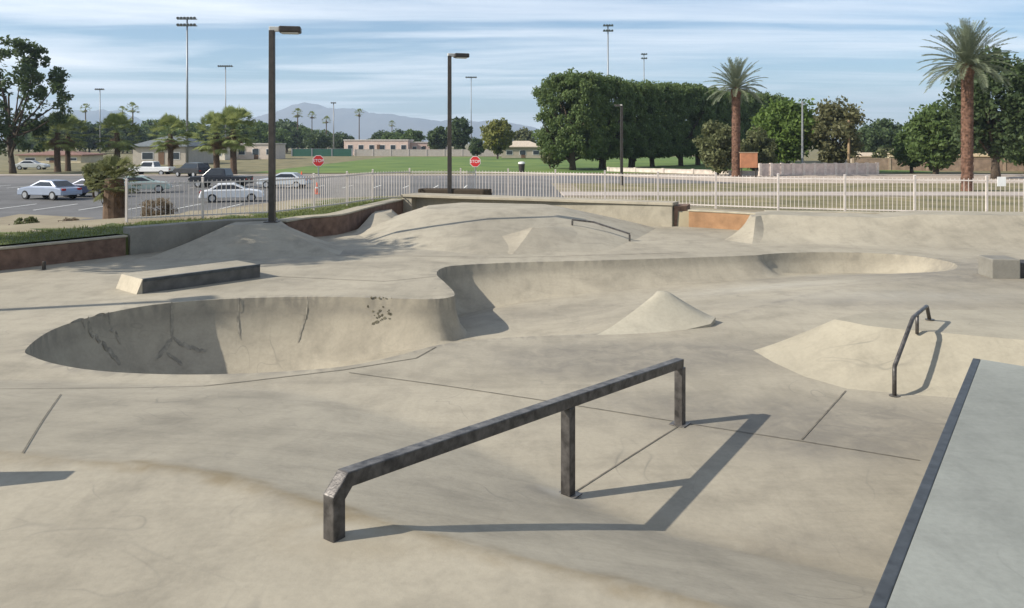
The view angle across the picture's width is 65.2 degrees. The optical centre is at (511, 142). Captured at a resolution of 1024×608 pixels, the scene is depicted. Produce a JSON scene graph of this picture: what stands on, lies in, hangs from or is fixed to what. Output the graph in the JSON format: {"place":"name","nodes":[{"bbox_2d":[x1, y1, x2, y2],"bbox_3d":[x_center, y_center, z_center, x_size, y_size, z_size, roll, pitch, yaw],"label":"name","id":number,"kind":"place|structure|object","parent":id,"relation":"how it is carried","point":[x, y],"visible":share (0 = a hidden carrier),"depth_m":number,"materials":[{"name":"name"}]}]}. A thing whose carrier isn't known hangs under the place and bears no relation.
{"place":"outdoors","nodes":[
{"label":"outdoors","id":0,"kind":"place"},
{"bbox_2d":[0,168,267,173],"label":"lawn","id":1,"kind":"structure","parent":0,"point":[40,171],"depth_m":115.19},
{"bbox_2d":[0,35,74,173],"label":"eucalyptus tree","id":2,"kind":"object","parent":1,"relation":"on","point":[10,131],"visible":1,"depth_m":108.37,"materials":[{"name":"green plant"}]},
{"bbox_2d":[30,110,82,171],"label":"fan palm","id":3,"kind":"object","parent":1,"relation":"on","point":[57,143],"visible":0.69,"depth_m":113.16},
{"bbox_2d":[45,113,92,170],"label":"fan palm","id":4,"kind":"object","parent":1,"relation":"on","point":[68,154],"visible":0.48,"depth_m":116.38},
{"bbox_2d":[91,111,142,169],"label":"fan palm","id":5,"kind":"object","parent":1,"relation":"on","point":[117,143],"visible":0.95,"depth_m":115.89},
{"bbox_2d":[146,112,193,173],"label":"fan palm","id":6,"kind":"object","parent":1,"relation":"on","point":[171,144],"visible":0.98,"depth_m":107.24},
{"bbox_2d":[0,102,536,142],"bbox_3d":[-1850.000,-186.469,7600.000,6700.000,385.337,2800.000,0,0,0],"label":"mountains","id":7,"kind":"structure","parent":0,"point":[346,120],"depth_m":7112.90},
{"bbox_2d":[0,176,731,182],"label":"road","id":8,"kind":"structure","parent":0,"point":[341,179],"depth_m":90.35,"materials":[{"name":"asphalt"}]},
{"bbox_2d":[173,162,209,176],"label":"parked suv","id":9,"kind":"object","parent":8,"relation":"on","point":[192,168],"visible":0.83,"depth_m":96.63,"materials":[{"name":"black paint"}]},
{"bbox_2d":[0,225,1023,607],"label":"skate floor","id":10,"kind":"structure","parent":0,"point":[192,447],"depth_m":6.61,"materials":[{"name":"concrete"}]},
{"bbox_2d":[0,234,127,269],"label":"planter wall","id":11,"kind":"structure","parent":10,"relation":"on","point":[21,255],"depth_m":16.54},
{"bbox_2d":[116,260,259,293],"bbox_3d":[-5.727,2.404,14.264,0.832,0.292,2.258,0,0,42],"label":"manual pad","id":12,"kind":"object","parent":10,"relation":"on","point":[170,278],"visible":0.87,"depth_m":13.93,"materials":[{"name":"concrete"}]},
{"bbox_2d":[123,218,277,254],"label":"concrete wall","id":13,"kind":"structure","parent":10,"relation":"on","point":[152,238],"depth_m":18.44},
{"bbox_2d":[149,221,344,258],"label":"bank ramp","id":14,"kind":"structure","parent":10,"relation":"on","point":[250,240],"depth_m":18.02,"materials":[{"name":"concrete"}]},
{"bbox_2d":[263,26,301,222],"bbox_3d":[-5.617,-0.328,19.589,0.884,5.015,0.383,0,0,-9],"label":"lamp post","id":15,"kind":"object","parent":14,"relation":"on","point":[296,30],"visible":0.82,"depth_m":19.48,"materials":[{"name":"brown metal"}]},
{"bbox_2d":[278,199,403,236],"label":"planter wall","id":16,"kind":"structure","parent":10,"relation":"on","point":[340,222],"depth_m":21.82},
{"bbox_2d":[353,209,397,234],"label":"bank ramp","id":17,"kind":"structure","parent":10,"relation":"on","point":[375,218],"depth_m":23.29,"materials":[{"name":"concrete"}]},
{"bbox_2d":[323,358,690,542],"bbox_3d":[0.320,2.085,5.529,0.148,0.910,4.068,0,0,37],"label":"grind rail","id":18,"kind":"object","parent":10,"relation":"on","point":[344,480],"visible":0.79,"depth_m":5.01,"materials":[{"name":"metal"}]},
{"bbox_2d":[360,202,655,254],"bbox_3d":[-0.702,2.480,21.998,8.204,1.240,7.686,0,0,24],"label":"funbox mound","id":19,"kind":"object","parent":10,"relation":"on","point":[476,228],"visible":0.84,"depth_m":20.72,"materials":[{"name":"concrete"}]},
{"bbox_2d":[502,226,577,253],"bbox_3d":[0.928,2.585,19.614,3.510,1.030,2.324,0,0,-26],"label":"pyramid bump","id":20,"kind":"object","parent":19,"relation":"on","point":[531,240],"visible":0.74,"depth_m":19.02,"materials":[{"name":"concrete"}]},
{"bbox_2d":[571,219,630,240],"bbox_3d":[2.280,2.269,20.489,1.537,0.582,0.137,0,0,19],"label":"grind rail","id":21,"kind":"object","parent":19,"relation":"on","point":[613,228],"visible":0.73,"depth_m":20.47,"materials":[{"name":"metal"}]},
{"bbox_2d":[597,291,715,334],"bbox_3d":[2.149,2.745,11.388,1.474,1.310,2.622,0,0,22],"label":"bowl pyramid","id":22,"kind":"object","parent":10,"relation":"on","point":[661,311],"visible":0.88,"depth_m":10.85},
{"bbox_2d":[688,209,754,229],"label":"planter wall","id":23,"kind":"structure","parent":10,"relation":"on","point":[719,219],"depth_m":23.19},
{"bbox_2d":[725,214,763,243],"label":"bank ramp","id":24,"kind":"structure","parent":10,"relation":"on","point":[751,230],"depth_m":20.49,"materials":[{"name":"concrete"}]},
{"bbox_2d":[749,211,1023,248],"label":"quarter pipe","id":25,"kind":"object","parent":10,"relation":"on","point":[974,229],"visible":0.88,"depth_m":20.06,"materials":[{"name":"concrete"}]},
{"bbox_2d":[753,310,1023,397],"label":"funbox","id":26,"kind":"object","parent":10,"relation":"on","point":[942,350],"visible":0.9,"depth_m":8.55,"materials":[{"name":"concrete"}]},
{"bbox_2d":[889,305,934,397],"bbox_3d":[4.290,2.172,8.548,0.099,0.696,1.782,0,0,38],"label":"handrail","id":27,"kind":"object","parent":10,"relation":"on","point":[915,316],"visible":1,"depth_m":8.17,"materials":[{"name":"metal"}]},
{"bbox_2d":[869,358,1023,607],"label":"hubba ledge","id":28,"kind":"object","parent":10,"relation":"on","point":[959,543],"visible":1,"depth_m":4.13,"materials":[{"name":"concrete"}]},
{"bbox_2d":[978,255,1023,278],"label":"grind box","id":29,"kind":"object","parent":10,"relation":"on","point":[999,266],"visible":1,"depth_m":14.70,"materials":[{"name":"grey concrete"}]},
{"bbox_2d":[0,143,1023,254],"bbox_3d":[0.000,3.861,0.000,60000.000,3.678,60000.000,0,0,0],"label":"ground","id":30,"kind":"structure","parent":0,"point":[52,222],"depth_m":54.11,"materials":[{"name":"plant"}]},
{"bbox_2d":[9,216,39,224],"bbox_3d":[-21.928,3.778,35.925,1.001,0.993,1.183,0,0,14],"label":"shrub","id":31,"kind":"object","parent":30,"relation":"on","point":[30,219],"visible":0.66,"depth_m":35.86,"materials":[{"name":"green plant"}]},
{"bbox_2d":[15,160,49,169],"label":"parked sedan","id":32,"kind":"object","parent":30,"relation":"on","point":[25,164],"visible":0.9,"depth_m":122.73,"materials":[{"name":"paint"}]},
{"bbox_2d":[30,126,83,149],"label":"skyline tree","id":33,"kind":"object","parent":30,"relation":"on","point":[61,131],"visible":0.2,"depth_m":284.15,"materials":[{"name":"green plant"}]},
{"bbox_2d":[14,151,106,162],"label":"house","id":34,"kind":"structure","parent":30,"relation":"on","point":[48,157],"depth_m":165.00,"materials":[{"name":"paint"}]},
{"bbox_2d":[60,117,104,151],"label":"skyline tree","id":35,"kind":"object","parent":30,"relation":"on","point":[91,129],"visible":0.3,"depth_m":295.83,"materials":[{"name":"green plant"}]},
{"bbox_2d":[80,159,112,197],"bbox_3d":[-21.731,1.879,41.957,1.601,2.082,1.798,0,0,-27],"label":"shrub","id":36,"kind":"object","parent":30,"relation":"on","point":[87,172],"visible":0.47,"depth_m":41.57,"materials":[{"name":"green plant"}]},
{"bbox_2d":[86,154,142,218],"bbox_3d":[-13.437,1.710,27.006,1.830,2.741,2.040,0,0,-23],"label":"fan palm","id":37,"kind":"object","parent":30,"relation":"on","point":[113,196],"visible":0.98,"depth_m":26.77,"materials":[{"name":"green plant"}]},
{"bbox_2d":[97,124,149,153],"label":"skyline tree","id":38,"kind":"object","parent":30,"relation":"on","point":[125,132],"visible":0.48,"depth_m":299.45,"materials":[{"name":"green plant"}]},
{"bbox_2d":[126,161,175,174],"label":"pickup truck","id":39,"kind":"object","parent":30,"relation":"on","point":[150,166],"visible":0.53,"depth_m":101.50,"materials":[{"name":"white paint"}]},
{"bbox_2d":[139,197,177,215],"bbox_3d":[-13.345,2.680,30.020,1.360,1.281,1.374,0,0,39],"label":"shrub","id":40,"kind":"object","parent":30,"relation":"on","point":[152,211],"visible":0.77,"depth_m":29.83,"materials":[{"name":"brown plant"}]},
{"bbox_2d":[130,136,212,164],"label":"house","id":41,"kind":"structure","parent":30,"relation":"on","point":[142,153],"depth_m":150.00,"materials":[{"name":"paint"}]},
{"bbox_2d":[158,121,203,141],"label":"skyline tree","id":42,"kind":"object","parent":30,"relation":"on","point":[192,128],"visible":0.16,"depth_m":288.66,"materials":[{"name":"green plant"}]},
{"bbox_2d":[176,17,196,162],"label":"floodlight tower","id":43,"kind":"structure","parent":30,"relation":"on","point":[186,25],"depth_m":149.83,"materials":[{"name":"metal"}]},
{"bbox_2d":[0,195,401,244],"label":"grass","id":44,"kind":"structure","parent":30,"relation":"on","point":[323,208],"depth_m":20.18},
{"bbox_2d":[190,110,241,167],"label":"fan palm","id":45,"kind":"object","parent":30,"relation":"on","point":[217,148],"visible":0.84,"depth_m":101.79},
{"bbox_2d":[206,105,259,173],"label":"fan palm","id":46,"kind":"object","parent":30,"relation":"on","point":[232,113],"visible":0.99,"depth_m":101.57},
{"bbox_2d":[227,121,267,142],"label":"skyline tree","id":47,"kind":"object","parent":30,"relation":"on","point":[262,135],"visible":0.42,"depth_m":291.16,"materials":[{"name":"green plant"}]},
{"bbox_2d":[238,143,285,158],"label":"house","id":48,"kind":"structure","parent":30,"relation":"on","point":[259,151],"depth_m":200.00,"materials":[{"name":"paint"}]},
{"bbox_2d":[0,183,563,219],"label":"parking lot","id":49,"kind":"structure","parent":30,"relation":"on","point":[10,198],"depth_m":62.02,"materials":[{"name":"asphalt"}]},
{"bbox_2d":[17,179,81,199],"bbox_3d":[-34.192,3.475,59.155,4.717,1.430,1.850,0,0,22],"label":"parked sedan","id":50,"kind":"object","parent":49,"relation":"on","point":[53,189],"visible":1,"depth_m":58.41,"materials":[{"name":"silver metal"}]},
{"bbox_2d":[63,178,99,196],"bbox_3d":[-32.612,3.475,61.765,4.717,1.430,1.850,0,0,15],"label":"parked sedan","id":51,"kind":"object","parent":49,"relation":"on","point":[79,183],"visible":0.11,"depth_m":60.93,"materials":[{"name":"blue paint"}]},
{"bbox_2d":[123,175,171,192],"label":"parked sedan","id":52,"kind":"object","parent":49,"relation":"on","point":[144,179],"visible":0.37,"depth_m":66.11,"materials":[{"name":"green paint"}]},
{"bbox_2d":[187,168,252,187],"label":"pickup truck","id":53,"kind":"object","parent":49,"relation":"on","point":[217,174],"visible":0.73,"depth_m":74.14,"materials":[{"name":"black paint"}]},
{"bbox_2d":[199,183,263,202],"bbox_3d":[-19.865,3.532,56.757,4.340,1.316,1.702,0,0,-18],"label":"parked sedan","id":54,"kind":"object","parent":49,"relation":"on","point":[231,191],"visible":0.64,"depth_m":56.03,"materials":[{"name":"white paint"}]},
{"bbox_2d":[257,172,312,187],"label":"parked sedan","id":55,"kind":"object","parent":49,"relation":"on","point":[286,175],"visible":0.58,"depth_m":72.88,"materials":[{"name":"silver metal"}]},
{"bbox_2d":[276,128,293,147],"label":"skyline tree","id":56,"kind":"object","parent":30,"relation":"on","point":[285,136],"visible":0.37,"depth_m":307.52,"materials":[{"name":"green plant"}]},
{"bbox_2d":[276,124,304,152],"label":"skyline tree","id":57,"kind":"object","parent":30,"relation":"on","point":[295,139],"visible":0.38,"depth_m":326.72,"materials":[{"name":"green plant"}]},
{"bbox_2d":[276,118,306,150],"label":"skyline tree","id":58,"kind":"object","parent":30,"relation":"on","point":[288,123],"visible":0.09,"depth_m":370.24,"materials":[{"name":"green plant"}]},
{"bbox_2d":[301,130,331,148],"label":"skyline tree","id":59,"kind":"object","parent":30,"relation":"on","point":[315,140],"visible":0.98,"depth_m":292.90,"materials":[{"name":"green plant"}]},
{"bbox_2d":[291,148,352,155],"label":"windscreen","id":60,"kind":"object","parent":30,"relation":"on","point":[322,152],"visible":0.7,"depth_m":242.90,"materials":[{"name":"fabric"}]},
{"bbox_2d":[329,131,354,148],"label":"skyline tree","id":61,"kind":"object","parent":30,"relation":"on","point":[339,138],"visible":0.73,"depth_m":325.44,"materials":[{"name":"green plant"}]},
{"bbox_2d":[344,140,413,154],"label":"house","id":62,"kind":"structure","parent":30,"relation":"on","point":[377,144],"depth_m":262.00,"materials":[{"name":"paint"}]},
{"bbox_2d":[380,132,402,139],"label":"skyline tree","id":63,"kind":"object","parent":30,"relation":"on","point":[388,136],"visible":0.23,"depth_m":310.69,"materials":[{"name":"green plant"}]},
{"bbox_2d":[399,129,425,141],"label":"broadleaf tree","id":64,"kind":"object","parent":30,"relation":"on","point":[415,135],"visible":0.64,"depth_m":297.83,"materials":[{"name":"green plant"}]},
{"bbox_2d":[354,149,501,155],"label":"block wall","id":65,"kind":"structure","parent":30,"relation":"on","point":[408,152],"depth_m":244.90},
{"bbox_2d":[410,142,446,148],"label":"house","id":66,"kind":"structure","parent":30,"relation":"on","point":[418,145],"depth_m":268.00,"materials":[{"name":"paint"}]},
{"bbox_2d":[425,126,446,148],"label":"broadleaf tree","id":67,"kind":"object","parent":30,"relation":"on","point":[436,137],"visible":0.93,"depth_m":258.04,"materials":[{"name":"green plant"}]},
{"bbox_2d":[418,188,491,194],"bbox_3d":[-2.043,1.930,28.798,2.619,0.540,0.594,0,0,11],"label":"planting bed","id":68,"kind":"object","parent":30,"relation":"on","point":[475,191],"visible":0.45,"depth_m":28.54,"materials":[{"name":"soil"}]},
{"bbox_2d":[447,53,468,193],"bbox_3d":[-1.991,-0.463,28.617,0.900,5.445,0.409,0,0,-16],"label":"lamp post","id":69,"kind":"object","parent":30,"relation":"on","point":[449,128],"visible":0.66,"depth_m":28.48,"materials":[{"name":"brown metal"}]},
{"bbox_2d":[445,116,472,148],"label":"broadleaf tree","id":70,"kind":"object","parent":30,"relation":"on","point":[462,130],"visible":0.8,"depth_m":247.86,"materials":[{"name":"green plant"}]},
{"bbox_2d":[502,141,540,157],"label":"house","id":71,"kind":"structure","parent":30,"relation":"on","point":[521,149],"depth_m":215.00,"materials":[{"name":"paint"}]},
{"bbox_2d":[513,127,535,142],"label":"broadleaf tree","id":72,"kind":"object","parent":30,"relation":"on","point":[524,134],"visible":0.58,"depth_m":278.72,"materials":[{"name":"green plant"}]},
{"bbox_2d":[401,193,689,226],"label":"ledge wall","id":73,"kind":"structure","parent":30,"relation":"on","point":[651,212],"depth_m":24.88,"materials":[{"name":"concrete"}]},
{"bbox_2d":[125,168,1023,222],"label":"picket fence","id":74,"kind":"object","parent":30,"relation":"on","point":[372,173],"visible":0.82,"depth_m":23.89,"materials":[{"name":"metal"}]},
{"bbox_2d":[607,167,757,174],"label":"block wall","id":75,"kind":"structure","parent":30,"relation":"on","point":[664,170],"depth_m":108.86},
{"bbox_2d":[692,120,731,174],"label":"shrub","id":76,"kind":"object","parent":30,"relation":"on","point":[712,154],"visible":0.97,"depth_m":99.83,"materials":[{"name":"green plant"}]},
{"bbox_2d":[740,126,777,170],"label":"shrub","id":77,"kind":"object","parent":30,"relation":"on","point":[762,143],"visible":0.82,"depth_m":102.89,"materials":[{"name":"green plant"}]},
{"bbox_2d":[799,101,805,162],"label":"utility pole","id":78,"kind":"object","parent":30,"relation":"on","point":[802,151],"visible":0.76,"depth_m":104.91,"materials":[{"name":"metal"}]},
{"bbox_2d":[758,162,878,175],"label":"block wall","id":79,"kind":"structure","parent":30,"relation":"on","point":[770,169],"depth_m":101.33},
{"bbox_2d":[764,210,889,213],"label":"kerb","id":80,"kind":"structure","parent":30,"relation":"on","point":[864,212],"depth_m":22.46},
{"bbox_2d":[804,95,869,162],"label":"broadleaf tree","id":81,"kind":"object","parent":30,"relation":"on","point":[835,117],"visible":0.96,"depth_m":106.40,"materials":[{"name":"green plant"}]},
{"bbox_2d":[856,118,903,152],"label":"broadleaf tree","id":82,"kind":"object","parent":30,"relation":"on","point":[883,129],"visible":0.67,"depth_m":188.23,"materials":[{"name":"green plant"}]},
{"bbox_2d":[871,147,893,157],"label":"shrub","id":83,"kind":"object","parent":30,"relation":"on","point":[882,152],"visible":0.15,"depth_m":140.27,"materials":[{"name":"green plant"}]},
{"bbox_2d":[903,101,960,173],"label":"broadleaf tree","id":84,"kind":"object","parent":30,"relation":"on","point":[936,152],"visible":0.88,"depth_m":102.39,"materials":[{"name":"green plant"}]},
{"bbox_2d":[852,158,1023,170],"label":"block wall","id":85,"kind":"structure","parent":30,"relation":"on","point":[981,164],"depth_m":118.61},
{"bbox_2d":[1002,144,1023,165],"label":"broadleaf tree","id":86,"kind":"object","parent":30,"relation":"on","point":[1018,162],"visible":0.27,"depth_m":109.88,"materials":[{"name":"green plant"}]},
{"bbox_2d":[0,174,1023,175],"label":"pavement","id":87,"kind":"structure","parent":0,"point":[536,175],"depth_m":100.10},
{"bbox_2d":[0,0,1023,140],"label":"sky","id":88,"kind":"structure","parent":0,"point":[371,56],"materials":[{"name":"blue"}]},
{"bbox_2d":[253,157,942,172],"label":"sports field","id":89,"kind":"structure","parent":0,"point":[402,164],"depth_m":145.11,"materials":[{"name":"plant"}]},
{"bbox_2d":[468,136,485,155],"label":"broadleaf tree","id":90,"kind":"object","parent":89,"relation":"on","point":[476,148],"visible":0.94,"depth_m":228.98,"materials":[{"name":"green plant"}]},
{"bbox_2d":[480,117,515,158],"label":"broadleaf tree","id":91,"kind":"object","parent":89,"relation":"on","point":[497,135],"visible":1,"depth_m":202.91,"materials":[{"name":"green plant"}]},
{"bbox_2d":[539,147,562,168],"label":"broadleaf tree","id":92,"kind":"object","parent":89,"relation":"on","point":[547,159],"visible":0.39,"depth_m":127.09,"materials":[{"name":"green plant"}]},
{"bbox_2d":[531,67,615,169],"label":"ficus tree","id":93,"kind":"object","parent":89,"relation":"on","point":[557,139],"visible":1,"depth_m":118.19,"materials":[{"name":"green plant"}]},
{"bbox_2d":[564,75,639,168],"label":"ficus tree","id":94,"kind":"object","parent":89,"relation":"on","point":[624,92],"visible":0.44,"depth_m":123.82,"materials":[{"name":"green plant"}]},
{"bbox_2d":[603,24,612,159],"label":"floodlight tower","id":95,"kind":"structure","parent":89,"relation":"on","point":[608,30],"depth_m":189.89,"materials":[{"name":"metal"}]},
{"bbox_2d":[594,79,668,167],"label":"ficus tree","id":96,"kind":"object","parent":89,"relation":"on","point":[646,129],"visible":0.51,"depth_m":129.64,"materials":[{"name":"green plant"}]},
{"bbox_2d":[628,81,690,166],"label":"ficus tree","id":97,"kind":"object","parent":89,"relation":"on","point":[674,112],"visible":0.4,"depth_m":135.29,"materials":[{"name":"green plant"}]},
{"bbox_2d":[650,81,716,165],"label":"ficus tree","id":98,"kind":"object","parent":89,"relation":"on","point":[695,92],"visible":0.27,"depth_m":140.39,"materials":[{"name":"green plant"}]},
{"bbox_2d":[682,86,731,164],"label":"ficus tree","id":99,"kind":"object","parent":89,"relation":"on","point":[722,113],"visible":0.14,"depth_m":146.84,"materials":[{"name":"green plant"}]},
{"bbox_2d":[695,91,752,148],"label":"ficus tree","id":100,"kind":"object","parent":89,"relation":"on","point":[743,113],"visible":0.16,"depth_m":152.50,"materials":[{"name":"green plant"}]},
{"bbox_2d":[728,90,767,151],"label":"ficus tree","id":101,"kind":"object","parent":89,"relation":"on","point":[755,103],"visible":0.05,"depth_m":157.59,"materials":[{"name":"green plant"}]},
{"bbox_2d":[742,91,776,127],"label":"ficus tree","id":102,"kind":"object","parent":89,"relation":"on","point":[767,96],"visible":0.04,"depth_m":163.34,"materials":[{"name":"green plant"}]},
{"bbox_2d":[748,97,824,163],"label":"broadleaf tree","id":103,"kind":"object","parent":89,"relation":"on","point":[780,122],"visible":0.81,"depth_m":109.39,"materials":[{"name":"green plant"}]},
{"bbox_2d":[890,121,929,172],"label":"broadleaf tree","id":104,"kind":"object","parent":89,"relation":"on","point":[899,155],"visible":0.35,"depth_m":109.52,"materials":[{"name":"green plant"}]},
{"bbox_2d":[560,192,1022,195],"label":"pavement","id":105,"kind":"structure","parent":0,"point":[809,193],"depth_m":63.88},
{"bbox_2d":[571,183,1022,191],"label":"lawn","id":106,"kind":"structure","parent":0,"point":[759,187],"depth_m":74.25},
{"bbox_2d":[614,104,622,184],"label":"lamp post","id":107,"kind":"object","parent":106,"relation":"on","point":[621,143],"visible":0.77,"depth_m":77.87,"materials":[{"name":"brown metal"}]},
{"bbox_2d":[917,17,1023,190],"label":"date palm","id":108,"kind":"object","parent":106,"relation":"on","point":[965,51],"visible":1,"depth_m":68.55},
{"bbox_2d":[623,176,1023,182],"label":"dirt ground","id":109,"kind":"structure","parent":0,"point":[759,180],"depth_m":90.31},
{"bbox_2d":[705,57,768,176],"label":"date palm","id":110,"kind":"object","parent":109,"relation":"on","point":[736,76],"visible":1,"depth_m":97.52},
{"bbox_2d":[739,152,757,176],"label":"notice board","id":111,"kind":"object","parent":109,"relation":"on","point":[748,159],"visible":0.94,"depth_m":95.93,"materials":[{"name":"wood"}]},
{"bbox_2d":[936,45,1023,178],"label":"broadleaf tree","id":112,"kind":"object","parent":109,"relation":"on","point":[997,133],"visible":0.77,"depth_m":89.89,"materials":[{"name":"green plant"}]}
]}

